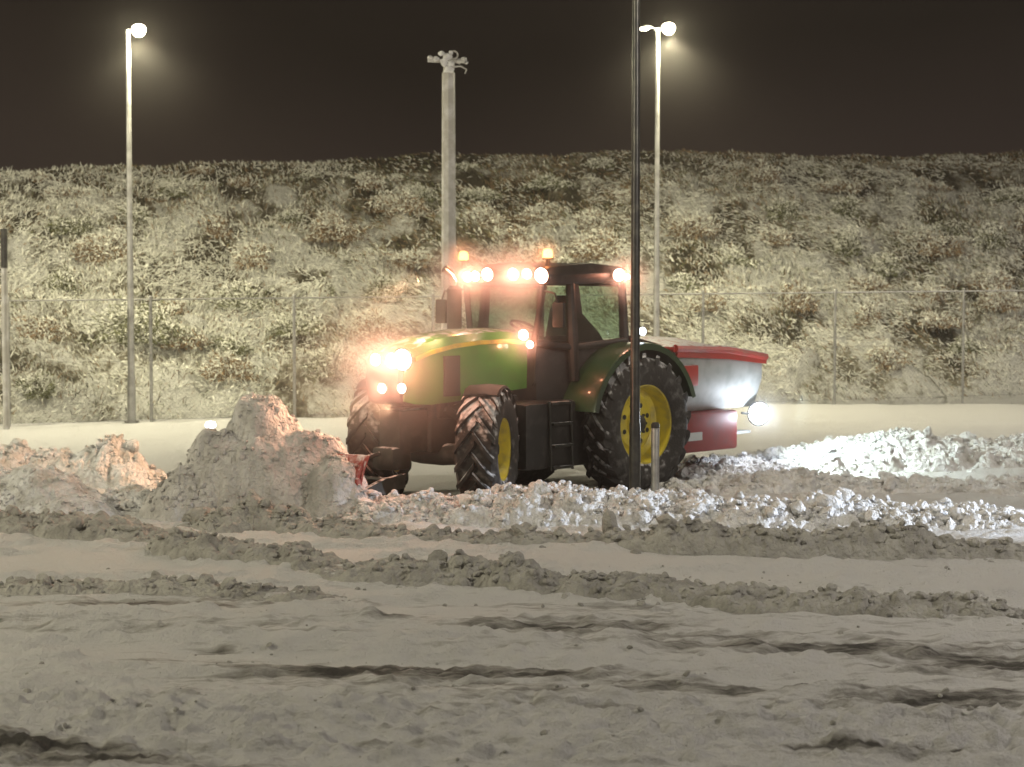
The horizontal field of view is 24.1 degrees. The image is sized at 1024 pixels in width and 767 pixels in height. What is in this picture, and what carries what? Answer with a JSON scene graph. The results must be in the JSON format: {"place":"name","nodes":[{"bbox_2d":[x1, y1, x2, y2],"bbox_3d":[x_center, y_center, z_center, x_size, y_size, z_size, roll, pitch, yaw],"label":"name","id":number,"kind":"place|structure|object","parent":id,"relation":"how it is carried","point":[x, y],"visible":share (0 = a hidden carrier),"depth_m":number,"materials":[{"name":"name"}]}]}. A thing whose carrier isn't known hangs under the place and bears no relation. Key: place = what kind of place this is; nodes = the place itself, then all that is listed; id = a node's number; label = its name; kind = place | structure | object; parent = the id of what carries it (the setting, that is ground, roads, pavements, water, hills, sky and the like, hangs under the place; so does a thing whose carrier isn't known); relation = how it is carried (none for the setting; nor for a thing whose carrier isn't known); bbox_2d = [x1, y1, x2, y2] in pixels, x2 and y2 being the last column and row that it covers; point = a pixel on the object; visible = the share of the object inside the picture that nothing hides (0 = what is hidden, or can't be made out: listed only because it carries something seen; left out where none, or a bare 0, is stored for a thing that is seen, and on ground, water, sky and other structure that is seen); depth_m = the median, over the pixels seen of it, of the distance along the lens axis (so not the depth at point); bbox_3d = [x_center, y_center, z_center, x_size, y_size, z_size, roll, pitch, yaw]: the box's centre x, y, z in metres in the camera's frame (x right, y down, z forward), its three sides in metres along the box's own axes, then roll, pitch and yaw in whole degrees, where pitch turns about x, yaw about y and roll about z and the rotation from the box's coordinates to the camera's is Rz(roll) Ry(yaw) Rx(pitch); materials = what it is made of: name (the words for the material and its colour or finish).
{"place":"outdoors","nodes":[
{"label":"outdoors","id":0,"kind":"place"},
{"bbox_2d":[0,403,1023,766],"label":"snowy ground","id":1,"kind":"structure","parent":0,"point":[504,657],"depth_m":20.27,"materials":[{"name":"snow"}]},
{"bbox_2d":[1,229,9,429],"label":"edge post","id":2,"kind":"object","parent":1,"relation":"on","point":[5,331],"visible":0.83,"depth_m":44.59,"materials":[{"name":"paint"}]},
{"bbox_2d":[0,462,121,516],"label":"snow mound","id":3,"kind":"object","parent":1,"relation":"on","point":[32,487],"visible":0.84,"depth_m":30.35,"materials":[{"name":"snow"}]},
{"bbox_2d":[0,434,166,489],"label":"snow windrow","id":4,"kind":"object","parent":1,"relation":"on","point":[118,472],"visible":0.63,"depth_m":34.44,"materials":[{"name":"snow"}]},
{"bbox_2d":[0,433,165,488],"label":"snow windrow clods","id":5,"kind":"object","parent":4,"relation":"on","point":[131,445],"visible":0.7,"depth_m":34.62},
{"bbox_2d":[122,24,146,423],"bbox_3d":[-7.183,-2.962,45.701,0.516,7.702,0.391,0,4,0],"label":"street lamp","id":6,"kind":"object","parent":1,"relation":"on","point":[137,30],"visible":0.98,"depth_m":45.72,"materials":[{"name":"metal"}]},
{"bbox_2d":[0,574,343,601],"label":"snow windrow","id":7,"kind":"object","parent":1,"relation":"on","point":[133,586],"visible":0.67,"depth_m":23.96,"materials":[{"name":"snow"}]},
{"bbox_2d":[0,570,350,602],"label":"snow windrow clods","id":8,"kind":"object","parent":7,"relation":"on","point":[226,583],"visible":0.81,"depth_m":24.05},
{"bbox_2d":[182,506,210,524],"bbox_3d":[-3.844,1.656,29.285,0.394,0.311,0.373,0,4,0],"label":"snow chunk","id":9,"kind":"object","parent":1,"relation":"on","point":[192,516],"visible":0.45,"depth_m":29.20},
{"bbox_2d":[139,392,368,521],"bbox_3d":[-3.289,0.950,30.890,3.325,1.632,2.200,0,4,0],"label":"snow pile","id":10,"kind":"object","parent":1,"relation":"on","point":[267,446],"visible":0.88,"depth_m":30.45,"materials":[{"name":"snow"}]},
{"bbox_2d":[103,488,409,510],"bbox_3d":[-3.173,1.588,31.040,5.288,0.460,1.339,1,4,10],"label":"snow windrow","id":11,"kind":"object","parent":1,"relation":"on","point":[137,500],"visible":0.06,"depth_m":31.10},
{"bbox_2d":[100,487,412,508],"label":"snow windrow clods","id":12,"kind":"object","parent":11,"relation":"on","point":[145,491],"visible":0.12,"depth_m":31.08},
{"bbox_2d":[205,421,369,485],"bbox_3d":[-2.983,1.119,31.021,2.596,1.158,0.365,2,4,30],"label":"snow plough","id":13,"kind":"object","parent":1,"relation":"on","point":[360,462],"visible":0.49,"depth_m":30.43,"materials":[{"name":"red metal"}]},
{"bbox_2d":[427,50,467,329],"bbox_3d":[-1.170,-2.537,43.927,0.748,7.071,0.300,0,4,0],"label":"mast","id":14,"kind":"object","parent":1,"relation":"on","point":[448,229],"visible":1,"depth_m":43.75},
{"bbox_2d":[0,510,1023,618],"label":"snow windrow","id":15,"kind":"object","parent":1,"relation":"on","point":[911,604],"visible":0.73,"depth_m":24.27,"materials":[{"name":"snow"}]},
{"bbox_2d":[0,505,1023,625],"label":"snow windrow clods","id":16,"kind":"object","parent":15,"relation":"on","point":[77,521],"visible":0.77,"depth_m":24.62,"materials":[{"name":"snow"}]},
{"bbox_2d":[0,288,1023,425],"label":"chain link fence","id":17,"kind":"object","parent":1,"relation":"on","point":[433,313],"visible":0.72,"depth_m":48.03,"materials":[{"name":"metal"}]},
{"bbox_2d":[14,565,1022,766],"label":"snow crumbs","id":18,"kind":"object","parent":1,"relation":"on","point":[544,732],"visible":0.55,"depth_m":18.89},
{"bbox_2d":[346,248,695,495],"bbox_3d":[-0.323,-0.135,33.239,3.268,3.468,5.910,3,5,43],"label":"tractor","id":19,"kind":"object","parent":1,"relation":"on","point":[483,405],"visible":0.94,"depth_m":32.89,"materials":[{"name":"green paint"}]},
{"bbox_2d":[618,335,770,452],"bbox_3d":[2.476,0.134,36.262,1.920,1.800,2.368,3,5,43],"label":"salt spreader","id":20,"kind":"object","parent":19,"relation":"attached to","point":[722,378],"visible":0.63,"depth_m":35.70,"materials":[{"name":"red paint"}]},
{"bbox_2d":[528,480,552,495],"bbox_3d":[0.363,1.457,30.214,0.427,0.497,0.434,0,4,0],"label":"snow chunk","id":21,"kind":"object","parent":1,"relation":"on","point":[540,487],"visible":0.34,"depth_m":30.06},
{"bbox_2d":[190,493,1023,560],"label":"snow windrow","id":22,"kind":"object","parent":1,"relation":"on","point":[700,541],"visible":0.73,"depth_m":27.11,"materials":[{"name":"snow"}]},
{"bbox_2d":[176,489,1023,561],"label":"snow windrow clods","id":23,"kind":"object","parent":22,"relation":"on","point":[666,519],"visible":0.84,"depth_m":27.51,"materials":[{"name":"snow"}]},
{"bbox_2d":[602,507,617,533],"bbox_3d":[1.154,1.654,28.203,0.186,0.385,0.210,-3,5,-40],"label":"snow chunk","id":24,"kind":"object","parent":1,"relation":"on","point":[609,521],"visible":0.64,"depth_m":28.16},
{"bbox_2d":[629,0,640,489],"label":"dark pole","id":25,"kind":"object","parent":1,"relation":"on","point":[634,451],"visible":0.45,"depth_m":32.22,"materials":[{"name":"metal"}]},
{"bbox_2d":[651,422,659,491],"bbox_3d":[1.929,1.118,32.330,0.116,1.200,0.114,0,4,0],"label":"short post","id":26,"kind":"object","parent":1,"relation":"on","point":[655,426],"visible":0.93,"depth_m":32.28,"materials":[{"name":"metal"}]},
{"bbox_2d":[640,23,674,336],"bbox_3d":[2.987,-3.387,49.601,0.740,8.072,0.391,0,4,0],"label":"street lamp","id":27,"kind":"object","parent":1,"relation":"on","point":[668,28],"visible":0.76,"depth_m":49.55,"materials":[{"name":"metal"}]},
{"bbox_2d":[342,483,1023,530],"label":"snow windrow","id":28,"kind":"object","parent":1,"relation":"on","point":[533,513],"visible":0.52,"depth_m":29.56,"materials":[{"name":"snow"}]},
{"bbox_2d":[339,480,1023,534],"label":"snow windrow clods","id":29,"kind":"object","parent":28,"relation":"on","point":[831,502],"visible":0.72,"depth_m":29.76,"materials":[{"name":"snow"}]},
{"bbox_2d":[645,467,1023,496],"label":"snow windrow","id":30,"kind":"object","parent":1,"relation":"on","point":[783,481],"visible":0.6,"depth_m":33.44,"materials":[{"name":"snow"}]},
{"bbox_2d":[641,466,1023,499],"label":"snow windrow clods","id":31,"kind":"object","parent":30,"relation":"on","point":[890,483],"visible":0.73,"depth_m":33.57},
{"bbox_2d":[675,428,1023,479],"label":"snow windrow","id":32,"kind":"object","parent":1,"relation":"on","point":[982,458],"visible":0.62,"depth_m":36.89,"materials":[{"name":"snow"}]},
{"bbox_2d":[673,426,1023,480],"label":"snow windrow clods","id":33,"kind":"object","parent":32,"relation":"on","point":[772,452],"visible":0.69,"depth_m":37.07,"materials":[{"name":"snow"}]},
{"bbox_2d":[0,151,1023,423],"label":"snowy embankment","id":34,"kind":"structure","parent":0,"point":[790,377],"depth_m":54.99,"materials":[{"name":"snow"}]},
{"bbox_2d":[11,365,58,401],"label":"snowy bush","id":35,"kind":"object","parent":34,"relation":"on","point":[38,389],"visible":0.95,"depth_m":46.31,"materials":[{"name":"white plant"}]},
{"bbox_2d":[11,308,71,341],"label":"snowy bush","id":36,"kind":"object","parent":34,"relation":"on","point":[37,329],"visible":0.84,"depth_m":48.61,"materials":[{"name":"brown plant"}]},
{"bbox_2d":[25,170,57,184],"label":"snowy bush","id":37,"kind":"object","parent":34,"relation":"on","point":[40,175],"visible":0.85,"depth_m":56.70,"materials":[{"name":"white plant"}]},
{"bbox_2d":[40,260,84,298],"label":"snowy bush","id":38,"kind":"object","parent":34,"relation":"on","point":[63,281],"visible":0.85,"depth_m":50.78,"materials":[{"name":"white plant"}]},
{"bbox_2d":[39,184,92,197],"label":"snowy bush","id":39,"kind":"object","parent":34,"relation":"on","point":[78,191],"visible":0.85,"depth_m":55.29,"materials":[{"name":"white plant"}]},
{"bbox_2d":[39,214,108,237],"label":"snowy bush","id":40,"kind":"object","parent":34,"relation":"on","point":[67,225],"visible":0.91,"depth_m":53.35,"materials":[{"name":"white plant"}]},
{"bbox_2d":[69,223,133,264],"bbox_3d":[-8.952,-3.010,52.488,1.428,1.011,1.639,0,4,0],"label":"snowy bush","id":41,"kind":"object","parent":34,"relation":"on","point":[107,248],"visible":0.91,"depth_m":52.23,"materials":[{"name":"brown plant"}]},
{"bbox_2d":[113,203,151,224],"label":"snowy bush","id":42,"kind":"object","parent":34,"relation":"on","point":[140,214],"visible":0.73,"depth_m":54.36,"materials":[{"name":"snow"}]},
{"bbox_2d":[78,291,196,346],"bbox_3d":[-7.714,-1.322,49.258,2.346,1.226,2.213,2,4,25],"label":"snowy bush","id":43,"kind":"object","parent":34,"relation":"on","point":[158,312],"visible":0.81,"depth_m":48.81,"materials":[{"name":"brown plant"}]},
{"bbox_2d":[157,295,189,316],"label":"snowy bush","id":44,"kind":"object","parent":34,"relation":"on","point":[179,307],"visible":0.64,"depth_m":50.68,"materials":[{"name":"white plant"}]},
{"bbox_2d":[145,321,213,351],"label":"snowy bush","id":45,"kind":"object","parent":34,"relation":"on","point":[193,334],"visible":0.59,"depth_m":49.26,"materials":[{"name":"snow"}]},
{"bbox_2d":[149,175,218,199],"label":"snowy bush","id":46,"kind":"object","parent":34,"relation":"on","point":[176,188],"visible":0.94,"depth_m":56.20,"materials":[{"name":"white plant"}]},
{"bbox_2d":[183,164,214,174],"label":"snowy bush","id":47,"kind":"object","parent":34,"relation":"on","point":[200,170],"visible":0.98,"depth_m":58.15,"materials":[{"name":"brown plant"}]},
{"bbox_2d":[193,214,235,241],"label":"snowy bush","id":48,"kind":"object","parent":34,"relation":"on","point":[214,229],"visible":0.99,"depth_m":54.50,"materials":[{"name":"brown plant"}]},
{"bbox_2d":[193,346,259,383],"bbox_3d":[-5.759,-0.356,48.358,1.496,0.814,1.495,0,4,0],"label":"snowy bush","id":49,"kind":"object","parent":34,"relation":"on","point":[223,369],"visible":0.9,"depth_m":48.06,"materials":[{"name":"snow"}]},
{"bbox_2d":[204,330,252,357],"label":"snowy bush","id":50,"kind":"object","parent":34,"relation":"on","point":[221,344],"visible":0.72,"depth_m":49.35,"materials":[{"name":"snow"}]},
{"bbox_2d":[201,277,273,311],"bbox_3d":[-5.804,-1.867,51.282,1.754,0.841,1.330,2,4,31],"label":"snowy bush","id":51,"kind":"object","parent":34,"relation":"on","point":[242,292],"visible":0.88,"depth_m":51.15,"materials":[{"name":"white plant"}]},
{"bbox_2d":[226,175,252,188],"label":"snowy bush","id":52,"kind":"object","parent":34,"relation":"on","point":[238,182],"visible":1,"depth_m":57.51,"materials":[{"name":"white plant"}]},
{"bbox_2d":[229,233,270,272],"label":"snowy bush","id":53,"kind":"object","parent":34,"relation":"on","point":[252,259],"visible":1,"depth_m":53.18,"materials":[{"name":"white plant"}]},
{"bbox_2d":[269,208,310,223],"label":"snowy bush","id":54,"kind":"object","parent":34,"relation":"on","point":[291,215],"visible":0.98,"depth_m":56.20,"materials":[{"name":"white plant"}]},
{"bbox_2d":[265,307,328,338],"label":"snowy bush","id":55,"kind":"object","parent":34,"relation":"on","point":[287,320],"visible":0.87,"depth_m":50.20,"materials":[{"name":"snow"}]},
{"bbox_2d":[301,339,359,380],"bbox_3d":[-3.632,-0.481,49.028,1.529,0.970,1.236,-3,5,-43],"label":"snowy bush","id":56,"kind":"object","parent":34,"relation":"on","point":[332,364],"visible":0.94,"depth_m":48.80,"materials":[{"name":"snow"}]},
{"bbox_2d":[302,208,371,244],"bbox_3d":[-4.043,-3.621,55.500,1.660,0.967,1.709,0,4,0],"label":"snowy bush","id":57,"kind":"object","parent":34,"relation":"on","point":[339,230],"visible":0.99,"depth_m":55.20,"materials":[{"name":"brown plant"}]},
{"bbox_2d":[336,299,394,344],"bbox_3d":[-2.935,-1.280,50.801,1.340,1.124,1.360,2,4,34],"label":"snowy bush","id":58,"kind":"object","parent":34,"relation":"on","point":[360,325],"visible":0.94,"depth_m":50.63,"materials":[{"name":"white plant"}]},
{"bbox_2d":[345,171,388,192],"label":"snowy bush","id":59,"kind":"object","parent":34,"relation":"on","point":[365,182],"visible":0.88,"depth_m":57.73,"materials":[{"name":"white plant"}]},
{"bbox_2d":[363,270,410,303],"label":"snowy bush","id":60,"kind":"object","parent":34,"relation":"on","point":[387,288],"visible":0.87,"depth_m":52.87,"materials":[{"name":"snow"}]},
{"bbox_2d":[362,187,432,216],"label":"snowy bush","id":61,"kind":"object","parent":34,"relation":"on","point":[406,202],"visible":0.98,"depth_m":56.52,"materials":[{"name":"snow"}]},
{"bbox_2d":[381,246,440,272],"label":"snowy bush","id":62,"kind":"object","parent":34,"relation":"on","point":[419,260],"visible":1,"depth_m":54.41,"materials":[{"name":"snow"}]},
{"bbox_2d":[394,181,440,203],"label":"snowy bush","id":63,"kind":"object","parent":34,"relation":"on","point":[424,194],"visible":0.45,"depth_m":58.01,"materials":[{"name":"brown plant"}]},
{"bbox_2d":[456,186,505,203],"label":"snowy bush","id":64,"kind":"object","parent":34,"relation":"on","point":[485,194],"visible":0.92,"depth_m":58.48,"materials":[{"name":"snow"}]},
{"bbox_2d":[458,200,505,232],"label":"snowy bush","id":65,"kind":"object","parent":34,"relation":"on","point":[491,220],"visible":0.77,"depth_m":57.16,"materials":[{"name":"snow"}]},
{"bbox_2d":[0,148,1023,422],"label":"frosted scrub","id":66,"kind":"object","parent":34,"relation":"on","point":[202,196],"visible":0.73,"depth_m":55.75,"materials":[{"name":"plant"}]},
{"bbox_2d":[497,223,531,243],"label":"snowy bush","id":67,"kind":"object","parent":34,"relation":"on","point":[515,233],"visible":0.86,"depth_m":56.08,"materials":[{"name":"brown plant"}]},
{"bbox_2d":[508,199,560,224],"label":"snowy bush","id":68,"kind":"object","parent":34,"relation":"on","point":[533,213],"visible":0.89,"depth_m":58.31,"materials":[{"name":"snow"}]},
{"bbox_2d":[521,285,565,312],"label":"snowy bush","id":69,"kind":"object","parent":34,"relation":"on","point":[549,300],"visible":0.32,"depth_m":53.49,"materials":[{"name":"brown plant"}]},
{"bbox_2d":[516,241,574,262],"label":"snowy bush","id":70,"kind":"object","parent":34,"relation":"on","point":[538,257],"visible":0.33,"depth_m":55.07,"materials":[{"name":"brown plant"}]},
{"bbox_2d":[519,170,579,192],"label":"snowy bush","id":71,"kind":"object","parent":34,"relation":"on","point":[546,182],"visible":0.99,"depth_m":59.57,"materials":[{"name":"brown plant"}]},
{"bbox_2d":[570,207,616,233],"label":"snowy bush","id":72,"kind":"object","parent":34,"relation":"on","point":[588,219],"visible":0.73,"depth_m":58.16,"materials":[{"name":"snow"}]},
{"bbox_2d":[564,226,629,262],"bbox_3d":[1.992,-3.238,56.567,1.714,0.937,1.836,0,4,0],"label":"snowy bush","id":73,"kind":"object","parent":34,"relation":"on","point":[594,248],"visible":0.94,"depth_m":56.22,"materials":[{"name":"brown plant"}]},
{"bbox_2d":[584,155,615,169],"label":"snowy bush","id":74,"kind":"object","parent":34,"relation":"on","point":[604,162],"visible":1,"depth_m":62.00,"materials":[{"name":"brown plant"}]},
{"bbox_2d":[595,293,651,312],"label":"snowy bush","id":75,"kind":"object","parent":34,"relation":"on","point":[610,304],"visible":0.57,"depth_m":54.02,"materials":[{"name":"brown plant"}]},
{"bbox_2d":[612,188,647,205],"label":"snowy bush","id":76,"kind":"object","parent":34,"relation":"on","point":[642,197],"visible":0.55,"depth_m":59.43,"materials":[{"name":"snow"}]},
{"bbox_2d":[665,265,701,292],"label":"snowy bush","id":77,"kind":"object","parent":34,"relation":"on","point":[683,280],"visible":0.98,"depth_m":55.82,"materials":[{"name":"snow"}]},
{"bbox_2d":[663,205,722,239],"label":"snowy bush","id":78,"kind":"object","parent":34,"relation":"on","point":[692,226],"visible":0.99,"depth_m":58.25,"materials":[{"name":"white plant"}]},
{"bbox_2d":[686,285,731,316],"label":"snowy bush","id":79,"kind":"object","parent":34,"relation":"on","point":[712,301],"visible":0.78,"depth_m":54.34,"materials":[{"name":"brown plant"}]},
{"bbox_2d":[718,242,757,269],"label":"snowy bush","id":80,"kind":"object","parent":34,"relation":"on","point":[738,257],"visible":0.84,"depth_m":57.22,"materials":[{"name":"snow"}]},
{"bbox_2d":[743,162,781,183],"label":"snowy bush","id":81,"kind":"object","parent":34,"relation":"on","point":[760,174],"visible":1,"depth_m":62.00,"materials":[{"name":"brown plant"}]},
{"bbox_2d":[749,225,795,247],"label":"snowy bush","id":82,"kind":"object","parent":34,"relation":"on","point":[774,235],"visible":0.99,"depth_m":58.42,"materials":[{"name":"brown plant"}]},
{"bbox_2d":[763,195,803,221],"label":"snowy bush","id":83,"kind":"object","parent":34,"relation":"on","point":[781,211],"visible":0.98,"depth_m":60.23,"materials":[{"name":"green plant"}]},
{"bbox_2d":[774,277,819,315],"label":"snowy bush","id":84,"kind":"object","parent":34,"relation":"on","point":[803,303],"visible":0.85,"depth_m":55.33,"materials":[{"name":"brown plant"}]},
{"bbox_2d":[805,177,868,194],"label":"snowy bush","id":85,"kind":"object","parent":34,"relation":"on","point":[833,186],"visible":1,"depth_m":62.28,"materials":[{"name":"white plant"}]},
{"bbox_2d":[831,193,861,219],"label":"snowy bush","id":86,"kind":"object","parent":34,"relation":"on","point":[844,207],"visible":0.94,"depth_m":60.93,"materials":[{"name":"plant"}]},
{"bbox_2d":[829,223,865,259],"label":"snowy bush","id":87,"kind":"object","parent":34,"relation":"on","point":[852,245],"visible":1,"depth_m":59.02,"materials":[{"name":"white plant"}]},
{"bbox_2d":[849,297,881,327],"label":"snowy bush","id":88,"kind":"object","parent":34,"relation":"on","point":[866,310],"visible":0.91,"depth_m":55.48,"materials":[{"name":"white plant"}]},
{"bbox_2d":[843,272,893,290],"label":"snowy bush","id":89,"kind":"object","parent":34,"relation":"on","point":[877,283],"visible":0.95,"depth_m":56.87,"materials":[{"name":"brown plant"}]},
{"bbox_2d":[864,334,906,372],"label":"snowy bush","id":90,"kind":"object","parent":34,"relation":"on","point":[884,360],"visible":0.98,"depth_m":53.44,"materials":[{"name":"snow"}]},
{"bbox_2d":[869,247,906,279],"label":"snowy bush","id":91,"kind":"object","parent":34,"relation":"on","point":[888,264],"visible":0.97,"depth_m":58.26,"materials":[{"name":"snow"}]},
{"bbox_2d":[908,281,947,301],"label":"snowy bush","id":92,"kind":"object","parent":34,"relation":"on","point":[934,287],"visible":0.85,"depth_m":57.08,"materials":[{"name":"white plant"}]},
{"bbox_2d":[901,174,954,192],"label":"snowy bush","id":93,"kind":"object","parent":34,"relation":"on","point":[926,184],"visible":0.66,"depth_m":63.57,"materials":[{"name":"white plant"}]},
{"bbox_2d":[906,225,968,258],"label":"snowy bush","id":94,"kind":"object","parent":34,"relation":"on","point":[937,247],"visible":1,"depth_m":59.54,"materials":[{"name":"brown plant"}]},
{"bbox_2d":[910,307,974,331],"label":"snowy bush","id":95,"kind":"object","parent":34,"relation":"on","point":[932,320],"visible":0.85,"depth_m":55.57,"materials":[{"name":"brown plant"}]},
{"bbox_2d":[928,215,971,237],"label":"snowy bush","id":96,"kind":"object","parent":34,"relation":"on","point":[953,229],"visible":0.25,"depth_m":61.07,"materials":[{"name":"white plant"}]},
{"bbox_2d":[947,333,981,353],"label":"snowy bush","id":97,"kind":"object","parent":34,"relation":"on","point":[958,343],"visible":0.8,"depth_m":54.83,"materials":[{"name":"white plant"}]},
{"bbox_2d":[960,266,1016,289],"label":"snowy bush","id":98,"kind":"object","parent":34,"relation":"on","point":[989,278],"visible":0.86,"depth_m":58.19,"materials":[{"name":"brown plant"}]},
{"bbox_2d":[972,218,1009,251],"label":"snowy bush","id":99,"kind":"object","parent":34,"relation":"on","point":[990,234],"visible":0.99,"depth_m":60.51,"materials":[{"name":"white plant"}]},
{"bbox_2d":[974,283,1023,313],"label":"snowy bush","id":100,"kind":"object","parent":34,"relation":"on","point":[994,299],"visible":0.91,"depth_m":56.75,"materials":[{"name":"white plant"}]},
{"bbox_2d":[983,184,1023,204],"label":"snowy bush","id":101,"kind":"object","parent":34,"relation":"on","point":[1012,193],"visible":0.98,"depth_m":63.33,"materials":[{"name":"white plant"}]},
{"bbox_2d":[0,0,1023,171],"label":"sky","id":102,"kind":"structure","parent":0,"point":[217,81],"materials":[{"name":"black"}]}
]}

